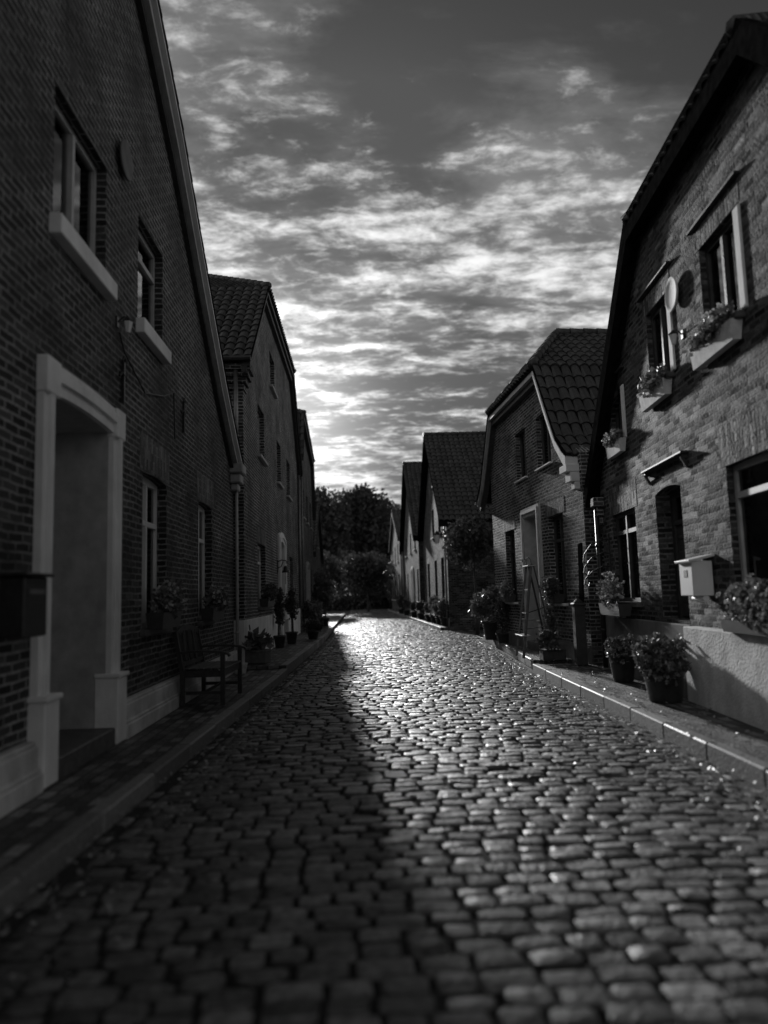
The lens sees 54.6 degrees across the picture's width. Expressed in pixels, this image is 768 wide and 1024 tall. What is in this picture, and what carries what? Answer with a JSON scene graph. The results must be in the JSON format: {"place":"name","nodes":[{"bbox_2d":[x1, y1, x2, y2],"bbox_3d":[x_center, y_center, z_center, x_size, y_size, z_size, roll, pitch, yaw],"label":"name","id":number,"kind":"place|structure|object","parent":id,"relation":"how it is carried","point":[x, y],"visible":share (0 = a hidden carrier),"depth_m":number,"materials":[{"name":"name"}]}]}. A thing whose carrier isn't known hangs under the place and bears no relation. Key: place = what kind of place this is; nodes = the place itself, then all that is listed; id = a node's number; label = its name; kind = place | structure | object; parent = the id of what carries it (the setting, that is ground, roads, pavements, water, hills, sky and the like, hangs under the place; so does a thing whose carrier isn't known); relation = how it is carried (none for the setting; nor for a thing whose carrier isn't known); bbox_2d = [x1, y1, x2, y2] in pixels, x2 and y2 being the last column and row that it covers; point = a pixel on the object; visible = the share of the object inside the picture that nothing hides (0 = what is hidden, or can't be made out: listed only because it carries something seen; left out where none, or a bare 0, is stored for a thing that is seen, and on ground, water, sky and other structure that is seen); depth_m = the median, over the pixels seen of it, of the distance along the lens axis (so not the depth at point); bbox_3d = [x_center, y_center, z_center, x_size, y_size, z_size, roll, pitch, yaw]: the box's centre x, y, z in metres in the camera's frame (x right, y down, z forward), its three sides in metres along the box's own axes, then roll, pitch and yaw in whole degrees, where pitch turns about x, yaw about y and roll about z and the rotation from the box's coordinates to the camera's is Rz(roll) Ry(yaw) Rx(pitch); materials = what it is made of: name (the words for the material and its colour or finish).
{"place":"outdoors","nodes":[
{"label":"outdoors","id":0,"kind":"place"},
{"bbox_2d":[0,669,280,875],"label":"pavement","id":1,"kind":"structure","parent":0,"point":[39,820],"depth_m":5.63,"materials":[{"name":"grey stone"}]},
{"bbox_2d":[0,0,245,818],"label":"brick house","id":2,"kind":"structure","parent":1,"relation":"on","point":[114,511],"depth_m":7.05,"materials":[{"name":"grey brick"}]},
{"bbox_2d":[0,572,54,638],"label":"mailbox","id":3,"kind":"object","parent":2,"relation":"attached to","point":[23,603],"visible":1,"depth_m":4.59,"materials":[{"name":"metal"}]},
{"bbox_2d":[49,102,117,300],"bbox_3d":[-2.724,-2.770,6.585,0.308,1.320,1.370,-1,-6,-2],"label":"window","id":4,"kind":"structure","parent":2,"relation":"in","point":[72,222],"depth_m":6.59,"materials":[{"name":"grey glass"}]},
{"bbox_2d":[119,356,126,402],"bbox_3d":[-2.647,-1.349,7.560,0.036,0.490,0.217,-1,-6,-2],"label":"wall anchor","id":5,"kind":"object","parent":2,"relation":"attached to","point":[122,375],"depth_m":7.54,"materials":[{"name":"metal"}]},
{"bbox_2d":[116,316,133,332],"bbox_3d":[-2.598,-1.885,7.472,0.169,0.176,0.099,-1,-6,-2],"label":"wall lamp","id":6,"kind":"object","parent":2,"relation":"attached to","point":[127,321],"visible":1,"depth_m":7.45,"materials":[{"name":"metal"}]},
{"bbox_2d":[119,139,132,180],"bbox_3d":[-2.704,-3.666,7.760,0.065,0.400,0.400,-1,-6,-2],"label":"wall plaque","id":7,"kind":"object","parent":2,"relation":"attached to","point":[126,160],"depth_m":7.75,"materials":[{"name":"metal"}]},
{"bbox_2d":[118,332,175,438],"bbox_3d":[-2.689,-1.381,8.591,0.028,0.608,2.313,-1,-6,-2],"label":"cable","id":8,"kind":"object","parent":2,"relation":"attached to","point":[142,387],"visible":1,"depth_m":8.39,"materials":[{"name":"metal"}]},
{"bbox_2d":[136,229,171,364],"bbox_3d":[-2.804,-2.588,8.777,0.308,1.390,1.170,-1,-6,-2],"label":"window","id":9,"kind":"structure","parent":2,"relation":"in","point":[145,330],"depth_m":8.92,"materials":[{"name":"black glass"}]},
{"bbox_2d":[140,477,171,636],"bbox_3d":[-2.756,0.501,8.682,0.288,1.830,1.170,-1,-6,-2],"label":"window","id":10,"kind":"structure","parent":2,"relation":"in","point":[149,512],"depth_m":8.95,"materials":[{"name":"black glass"}]},
{"bbox_2d":[146,578,187,628],"bbox_3d":[-2.481,1.046,8.608,0.365,0.574,0.937,-1,-6,-2],"label":"flower box","id":11,"kind":"object","parent":2,"relation":"attached to","point":[167,601],"visible":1,"depth_m":8.38,"materials":[{"name":"plant"}]},
{"bbox_2d":[181,398,185,432],"bbox_3d":[-2.749,-1.330,10.223,0.036,0.490,0.217,-1,-6,-2],"label":"wall anchor","id":12,"kind":"object","parent":2,"relation":"attached to","point":[183,412],"depth_m":10.20,"materials":[{"name":"metal"}]},
{"bbox_2d":[197,505,216,625],"bbox_3d":[-2.859,0.806,11.564,0.288,1.870,1.170,-1,-6,-2],"label":"window","id":13,"kind":"structure","parent":2,"relation":"in","point":[201,512],"depth_m":11.95,"materials":[{"name":"white paint"}]},
{"bbox_2d":[200,584,231,620],"bbox_3d":[-2.569,1.375,11.471,0.373,0.562,1.056,-1,-6,-2],"label":"flower box","id":14,"kind":"object","parent":2,"relation":"attached to","point":[213,599],"visible":1,"depth_m":11.25,"materials":[{"name":"plant"}]},
{"bbox_2d":[172,625,246,706],"bbox_3d":[-2.254,1.959,9.748,0.716,0.972,1.180,-2,-6,0],"label":"garden bench","id":15,"kind":"object","parent":1,"relation":"on","point":[192,645],"visible":1,"depth_m":9.44,"materials":[{"name":"grey wood"}]},
{"bbox_2d":[234,663,247,673],"bbox_3d":[-2.513,2.733,12.995,0.270,0.180,0.270,-1,-6,-2],"label":"clay bucket","id":16,"kind":"object","parent":1,"relation":"on","point":[244,667],"visible":0.54,"depth_m":12.92,"materials":[{"name":"grey ceramic"}]},
{"bbox_2d":[247,637,318,669],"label":"pavement","id":17,"kind":"structure","parent":0,"point":[280,657],"depth_m":16.43,"materials":[{"name":"grey stone"}]},
{"bbox_2d":[242,625,273,663],"bbox_3d":[-2.480,2.545,14.375,0.707,0.739,0.707,-3,-6,9],"label":"potted plant","id":18,"kind":"object","parent":17,"relation":"on","point":[255,644],"visible":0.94,"depth_m":14.24,"materials":[{"name":"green plant"}]},
{"bbox_2d":[273,587,285,647],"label":"potted plant","id":19,"kind":"object","parent":17,"relation":"on","point":[279,638],"visible":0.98,"depth_m":18.67,"materials":[{"name":"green plant"}]},
{"bbox_2d":[284,583,298,643],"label":"potted plant","id":20,"kind":"object","parent":17,"relation":"on","point":[289,606],"visible":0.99,"depth_m":20.10,"materials":[{"name":"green plant"}]},
{"bbox_2d":[301,618,323,638],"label":"potted plant","id":21,"kind":"object","parent":17,"relation":"on","point":[313,625],"visible":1,"depth_m":22.00,"materials":[{"name":"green plant"}]},
{"bbox_2d":[297,614,342,636],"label":"pavement","id":22,"kind":"structure","parent":0,"point":[334,618],"depth_m":33.48,"materials":[{"name":"grey stone"}]},
{"bbox_2d":[209,274,302,662],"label":"brick house","id":23,"kind":"structure","parent":22,"relation":"on","point":[260,369],"depth_m":17.90,"materials":[{"name":"grey brick"}]},
{"bbox_2d":[258,414,267,466],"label":"window","id":24,"kind":"structure","parent":23,"relation":"in","point":[260,456],"depth_m":17.81,"materials":[{"name":"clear glass"}]},
{"bbox_2d":[258,546,269,609],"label":"window","id":25,"kind":"structure","parent":23,"relation":"in","point":[259,563],"depth_m":17.64,"materials":[{"name":"grey glass"}]},
{"bbox_2d":[259,583,277,606],"bbox_3d":[-2.630,1.881,16.989,0.363,0.546,1.351,-1,-6,-2],"label":"flower box","id":26,"kind":"object","parent":23,"relation":"attached to","point":[267,599],"visible":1,"depth_m":16.68,"materials":[{"name":"plant"}]},
{"bbox_2d":[269,362,277,398],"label":"window","id":27,"kind":"structure","parent":23,"relation":"in","point":[272,388],"depth_m":20.07,"materials":[{"name":"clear glass"}]},
{"bbox_2d":[277,481,283,489],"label":"window","id":28,"kind":"structure","parent":23,"relation":"in","point":[279,483],"depth_m":21.21,"materials":[{"name":"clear glass"}]},
{"bbox_2d":[277,560,288,583],"bbox_3d":[-2.760,1.640,20.410,0.325,0.674,0.210,-1,-6,-2],"label":"hanging bell","id":29,"kind":"object","parent":23,"relation":"attached to","point":[285,569],"visible":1,"depth_m":20.39,"materials":[{"name":"metal"}]},
{"bbox_2d":[297,408,315,631],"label":"brick house","id":30,"kind":"structure","parent":22,"relation":"on","point":[307,500],"depth_m":31.79,"materials":[{"name":"grey brick"}]},
{"bbox_2d":[302,600,323,630],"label":"potted plant","id":31,"kind":"object","parent":22,"relation":"on","point":[311,610],"visible":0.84,"depth_m":28.00,"materials":[{"name":"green plant"}]},
{"bbox_2d":[311,567,337,625],"bbox_3d":[-2.642,3.765,33.230,1.229,2.615,1.114,-1,-6,-3],"label":"potted plant","id":32,"kind":"object","parent":22,"relation":"on","point":[321,591],"visible":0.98,"depth_m":33.11,"materials":[{"name":"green plant"}]},
{"bbox_2d":[0,609,767,1023],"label":"road","id":33,"kind":"structure","parent":0,"point":[688,991],"depth_m":3.68,"materials":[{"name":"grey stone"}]},
{"bbox_2d":[337,550,393,611],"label":"tree","id":34,"kind":"object","parent":33,"relation":"on","point":[368,569],"visible":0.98,"depth_m":63.25,"materials":[{"name":"grey plant"}]},
{"bbox_2d":[340,553,390,608],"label":"tree","id":35,"kind":"object","parent":33,"relation":"on","point":[372,598],"visible":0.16,"depth_m":73.43,"materials":[{"name":"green plant"}]},
{"bbox_2d":[0,637,767,994],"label":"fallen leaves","id":36,"kind":"object","parent":33,"relation":"on","point":[108,905],"visible":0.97,"depth_m":5.80,"materials":[{"name":"grey plant"}]},
{"bbox_2d":[441,516,493,634],"bbox_3d":[3.036,2.092,25.078,2.100,4.048,2.126,-1,-6,-2],"label":"round tree","id":37,"kind":"object","parent":33,"relation":"on","point":[473,539],"visible":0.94,"depth_m":24.89,"materials":[{"name":"grey plant"}]},
{"bbox_2d":[326,610,532,669],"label":"ground","id":38,"kind":"structure","parent":0,"point":[482,634],"depth_m":28.28,"materials":[{"name":"grey stone"}]},
{"bbox_2d":[0,668,287,921],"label":"kerb","id":39,"kind":"structure","parent":38,"relation":"on","point":[19,879],"depth_m":4.68,"materials":[{"name":"grey concrete"}]},
{"bbox_2d":[281,636,323,673],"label":"kerb","id":40,"kind":"structure","parent":38,"relation":"on","point":[294,661],"depth_m":16.73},
{"bbox_2d":[312,500,323,620],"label":"brick house","id":41,"kind":"structure","parent":38,"relation":"on","point":[318,558],"depth_m":40.61,"materials":[{"name":"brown brick"}]},
{"bbox_2d":[321,550,345,601],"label":"tree","id":42,"kind":"object","parent":38,"relation":"on","point":[335,572],"visible":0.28,"depth_m":57.01,"materials":[{"name":"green plant"}]},
{"bbox_2d":[322,614,344,640],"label":"kerb","id":43,"kind":"structure","parent":38,"relation":"on","point":[329,631],"depth_m":30.93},
{"bbox_2d":[315,486,359,566],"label":"tree","id":44,"kind":"object","parent":38,"relation":"on","point":[334,521],"visible":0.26,"depth_m":147.23,"materials":[{"name":"grey plant"}]},
{"bbox_2d":[322,592,391,611],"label":"hedge","id":45,"kind":"object","parent":38,"relation":"on","point":[343,603],"visible":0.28,"depth_m":74.96,"materials":[{"name":"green plant"}]},
{"bbox_2d":[326,482,395,556],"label":"tree","id":46,"kind":"object","parent":38,"relation":"on","point":[371,513],"visible":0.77,"depth_m":154.98,"materials":[{"name":"grey plant"}]},
{"bbox_2d":[335,546,389,596],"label":"wood","id":47,"kind":"object","parent":38,"relation":"on","point":[343,558],"depth_m":200.87,"materials":[{"name":"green plant"}]},
{"bbox_2d":[379,503,400,563],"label":"tree","id":48,"kind":"object","parent":38,"relation":"on","point":[386,545],"visible":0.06,"depth_m":167.97,"materials":[{"name":"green plant"}]},
{"bbox_2d":[399,461,424,617],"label":"brick house","id":49,"kind":"structure","parent":38,"relation":"on","point":[411,548],"depth_m":46.05,"materials":[{"name":"grey brick"}]},
{"bbox_2d":[388,609,442,630],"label":"kerb","id":50,"kind":"structure","parent":38,"relation":"on","point":[424,622],"depth_m":36.78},
{"bbox_2d":[417,431,494,627],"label":"brick house","id":51,"kind":"structure","parent":38,"relation":"on","point":[451,465],"depth_m":32.11,"materials":[{"name":"grey brick"}]},
{"bbox_2d":[433,531,445,543],"bbox_3d":[2.228,1.009,30.074,0.514,0.528,0.298,-1,-6,-2],"label":"wall lamp","id":52,"kind":"object","parent":51,"relation":"attached to","point":[436,534],"visible":0.8,"depth_m":29.99,"materials":[{"name":"metal"}]},
{"bbox_2d":[484,635,538,668],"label":"kerb","id":53,"kind":"structure","parent":38,"relation":"on","point":[511,652],"depth_m":16.62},
{"bbox_2d":[533,664,767,790],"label":"kerb","id":54,"kind":"structure","parent":38,"relation":"on","point":[741,764],"depth_m":6.79,"materials":[{"name":"grey concrete"}]},
{"bbox_2d":[390,609,472,630],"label":"pavement","id":55,"kind":"structure","parent":0,"point":[457,628],"depth_m":28.51,"materials":[{"name":"grey stone"}]},
{"bbox_2d":[388,509,404,612],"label":"brick house","id":56,"kind":"structure","parent":55,"relation":"on","point":[396,559],"depth_m":60.90,"materials":[{"name":"grey brick"}]},
{"bbox_2d":[396,594,403,613],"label":"potted plant","id":57,"kind":"object","parent":55,"relation":"on","point":[400,598],"visible":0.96,"depth_m":51.58,"materials":[{"name":"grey plant"}]},
{"bbox_2d":[402,598,410,614],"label":"potted plant","id":58,"kind":"object","parent":55,"relation":"on","point":[406,602],"visible":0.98,"depth_m":46.55,"materials":[{"name":"grey plant"}]},
{"bbox_2d":[409,601,417,617],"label":"potted plant","id":59,"kind":"object","parent":55,"relation":"on","point":[413,609],"visible":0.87,"depth_m":41.57,"materials":[{"name":"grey plant"}]},
{"bbox_2d":[415,600,424,619],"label":"potted plant","id":60,"kind":"object","parent":55,"relation":"on","point":[419,606],"visible":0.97,"depth_m":38.21,"materials":[{"name":"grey plant"}]},
{"bbox_2d":[424,602,432,621],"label":"potted plant","id":61,"kind":"object","parent":55,"relation":"on","point":[426,610],"visible":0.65,"depth_m":35.02,"materials":[{"name":"grey plant"}]},
{"bbox_2d":[428,595,438,622],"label":"potted plant","id":62,"kind":"object","parent":55,"relation":"on","point":[433,618],"visible":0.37,"depth_m":33.13,"materials":[{"name":"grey plant"}]},
{"bbox_2d":[431,599,443,624],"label":"potted plant","id":63,"kind":"object","parent":55,"relation":"on","point":[434,607],"visible":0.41,"depth_m":31.27,"materials":[{"name":"grey plant"}]},
{"bbox_2d":[436,598,446,625],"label":"potted plant","id":64,"kind":"object","parent":55,"relation":"on","point":[442,605],"visible":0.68,"depth_m":29.89,"materials":[{"name":"grey plant"}]},
{"bbox_2d":[159,0,767,595],"label":"sky","id":65,"kind":"structure","parent":0,"point":[424,192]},
{"bbox_2d":[508,643,572,663],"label":"pavement","id":66,"kind":"structure","parent":0,"point":[536,654],"depth_m":13.81,"materials":[{"name":"grey stone"}]},
{"bbox_2d":[468,584,497,639],"bbox_3d":[2.858,2.681,20.145,1.493,1.532,1.039,4,-9,-42],"label":"potted plant","id":67,"kind":"object","parent":66,"relation":"on","point":[483,604],"visible":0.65,"depth_m":19.86,"materials":[{"name":"grey plant"}]},
{"bbox_2d":[492,593,510,642],"bbox_3d":[2.927,2.621,18.604,0.521,1.305,0.609,-6,-8,33],"label":"potted plant","id":68,"kind":"object","parent":66,"relation":"on","point":[502,612],"visible":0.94,"depth_m":18.52,"materials":[{"name":"grey plant"}]},
{"bbox_2d":[515,557,550,658],"bbox_3d":[2.936,1.854,14.597,0.682,1.943,0.695,-1,-6,-2],"label":"plant ladder","id":69,"kind":"object","parent":66,"relation":"on","point":[527,612],"visible":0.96,"depth_m":14.45,"materials":[{"name":"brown wood"}]},
{"bbox_2d":[474,328,607,663],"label":"brick house","id":70,"kind":"structure","parent":66,"relation":"on","point":[540,411],"depth_m":15.75,"materials":[{"name":"grey brick"}]},
{"bbox_2d":[497,579,515,601],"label":"flower box","id":71,"kind":"object","parent":70,"relation":"on","point":[506,595],"visible":1,"depth_m":18.04,"materials":[{"name":"plant"}]},
{"bbox_2d":[504,531,518,603],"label":"window","id":72,"kind":"structure","parent":70,"relation":"in","point":[512,536],"depth_m":18.61,"materials":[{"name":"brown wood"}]},
{"bbox_2d":[514,431,527,483],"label":"window","id":73,"kind":"structure","parent":70,"relation":"in","point":[522,437],"depth_m":17.57,"materials":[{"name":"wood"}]},
{"bbox_2d":[534,416,551,471],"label":"window","id":74,"kind":"structure","parent":70,"relation":"in","point":[546,445],"depth_m":15.82,"materials":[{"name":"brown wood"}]},
{"bbox_2d":[539,576,564,603],"bbox_3d":[3.313,1.521,14.655,0.453,0.550,0.830,-1,-6,-5],"label":"flower box","id":75,"kind":"object","parent":70,"relation":"on","point":[558,597],"visible":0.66,"depth_m":14.44,"materials":[{"name":"plant"}]},
{"bbox_2d":[548,514,568,605],"bbox_3d":[3.501,0.948,14.751,0.318,1.800,1.070,-1,-6,-5],"label":"window","id":76,"kind":"structure","parent":70,"relation":"in","point":[558,520],"depth_m":14.98,"materials":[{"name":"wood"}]},
{"bbox_2d":[539,577,558,631],"bbox_3d":[3.216,2.033,14.441,0.386,1.534,0.647,-3,-7,11],"label":"climbing plant","id":77,"kind":"object","parent":66,"relation":"on","point":[550,616],"visible":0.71,"depth_m":14.38,"materials":[{"name":"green plant"}]},
{"bbox_2d":[535,629,565,660],"bbox_3d":[3.051,2.433,13.664,0.515,0.572,0.578,-1,-6,-3],"label":"potted plant","id":78,"kind":"object","parent":66,"relation":"on","point":[548,641],"visible":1,"depth_m":13.54,"materials":[{"name":"grey plant"}]},
{"bbox_2d":[541,663,767,762],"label":"pavement","id":79,"kind":"structure","parent":0,"point":[690,721],"depth_m":7.64,"materials":[{"name":"grey concrete"}]},
{"bbox_2d":[570,599,587,665],"bbox_3d":[3.347,2.052,12.726,0.220,1.125,0.220,-1,-6,-2],"label":"gate post","id":80,"kind":"object","parent":79,"relation":"on","point":[579,632],"visible":1,"depth_m":12.65,"materials":[{"name":"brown wood"}]},
{"bbox_2d":[578,543,583,602],"bbox_3d":[3.474,1.595,13.059,0.130,2.116,0.350,-1,-6,-2],"label":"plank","id":81,"kind":"object","parent":79,"relation":"on","point":[580,572],"visible":0.43,"depth_m":13.12,"materials":[{"name":"black wood"}]},
{"bbox_2d":[603,633,635,681],"bbox_3d":[3.299,2.026,10.353,0.505,0.650,0.704,-5,-7,26],"label":"potted plant","id":82,"kind":"object","parent":79,"relation":"on","point":[618,651],"visible":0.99,"depth_m":10.21,"materials":[{"name":"grey plant"}]},
{"bbox_2d":[630,631,690,702],"bbox_3d":[3.201,1.753,8.437,0.766,0.773,0.775,-2,-6,5],"label":"potted plant","id":83,"kind":"object","parent":79,"relation":"on","point":[663,665],"visible":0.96,"depth_m":8.31,"materials":[{"name":"grey plant"}]},
{"bbox_2d":[584,11,767,731],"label":"brick house","id":84,"kind":"structure","parent":79,"relation":"on","point":[683,475],"depth_m":8.09,"materials":[{"name":"grey brick"}]},
{"bbox_2d":[583,533,611,586],"bbox_3d":[3.465,0.785,12.120,0.450,0.860,0.040,-2,-6,2],"label":"scroll bracket","id":85,"kind":"object","parent":84,"relation":"attached to","point":[609,553],"visible":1,"depth_m":12.11,"materials":[{"name":"metal"}]},
{"bbox_2d":[601,429,625,459],"bbox_3d":[3.505,-1.074,11.368,0.237,0.424,0.918,-2,-6,2],"label":"flower box","id":86,"kind":"object","parent":84,"relation":"on","point":[614,442],"visible":1,"depth_m":11.20,"materials":[{"name":"plant"}]},
{"bbox_2d":[596,571,631,615],"bbox_3d":[3.448,1.228,11.263,0.328,0.671,1.274,-2,-6,2],"label":"flower box","id":87,"kind":"object","parent":84,"relation":"attached to","point":[610,591],"visible":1,"depth_m":11.09,"materials":[{"name":"plant"}]},
{"bbox_2d":[615,392,622,429],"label":"window","id":88,"kind":"structure","parent":84,"relation":"in","point":[618,417],"depth_m":11.54,"materials":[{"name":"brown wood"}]},
{"bbox_2d":[616,509,642,606],"bbox_3d":[3.692,0.705,11.238,0.258,1.430,1.370,-2,-6,2],"label":"window","id":89,"kind":"structure","parent":84,"relation":"in","point":[625,522],"depth_m":11.26,"materials":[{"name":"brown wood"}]},
{"bbox_2d":[636,363,671,411],"bbox_3d":[3.394,-1.603,9.436,0.244,0.451,1.136,-2,-6,2],"label":"flower box","id":90,"kind":"object","parent":84,"relation":"attached to","point":[655,387],"visible":1,"depth_m":9.27,"materials":[{"name":"plant"}]},
{"bbox_2d":[643,300,674,393],"bbox_3d":[3.535,-2.117,9.458,0.268,1.090,0.960,-2,-6,2],"label":"window","id":91,"kind":"structure","parent":84,"relation":"in","point":[661,354],"depth_m":9.53,"materials":[{"name":"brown wood"}]},
{"bbox_2d":[665,276,677,311],"bbox_3d":[3.417,-2.575,8.799,0.065,0.410,0.410,-2,-6,2],"label":"wall plaque","id":92,"kind":"object","parent":84,"relation":"attached to","point":[671,294],"depth_m":8.79,"materials":[{"name":"white paint"}]},
{"bbox_2d":[668,329,683,344],"bbox_3d":[3.375,-2.027,8.609,0.169,0.176,0.099,-2,-6,2],"label":"wall lamp","id":93,"kind":"object","parent":84,"relation":"attached to","point":[672,334],"visible":1,"depth_m":8.58,"materials":[{"name":"metal"}]},
{"bbox_2d":[677,524,689,615],"bbox_3d":[3.783,0.712,9.204,0.121,1.160,0.760,-2,-6,2],"label":"door","id":94,"kind":"structure","parent":84,"relation":"in","point":[680,532],"depth_m":9.45,"materials":[{"name":"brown wood"}]},
{"bbox_2d":[674,554,714,601],"bbox_3d":[3.395,0.722,8.102,0.287,0.507,0.440,-2,-6,2],"label":"mailbox","id":95,"kind":"object","parent":84,"relation":"attached to","point":[696,581],"visible":1,"depth_m":7.92,"materials":[{"name":"white paint"}]},
{"bbox_2d":[682,300,742,370],"bbox_3d":[3.322,-1.795,7.601,0.314,0.429,1.289,-2,-6,2],"label":"flower box","id":96,"kind":"object","parent":84,"relation":"attached to","point":[715,337],"visible":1,"depth_m":7.40,"materials":[{"name":"plant"}]},
{"bbox_2d":[705,218,745,321],"bbox_3d":[3.454,-2.337,7.563,0.268,1.110,1.020,-2,-6,2],"label":"window","id":97,"kind":"structure","parent":84,"relation":"in","point":[721,266],"depth_m":7.58,"materials":[{"name":"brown wood"}]},
{"bbox_2d":[715,573,767,636],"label":"flower box","id":98,"kind":"object","parent":84,"relation":"on","point":[750,604],"visible":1,"depth_m":6.63,"materials":[{"name":"plant"}]},
{"bbox_2d":[726,452,767,612],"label":"window","id":99,"kind":"structure","parent":84,"relation":"in","point":[750,476],"depth_m":7.21,"materials":[{"name":"black glass"}]}
]}

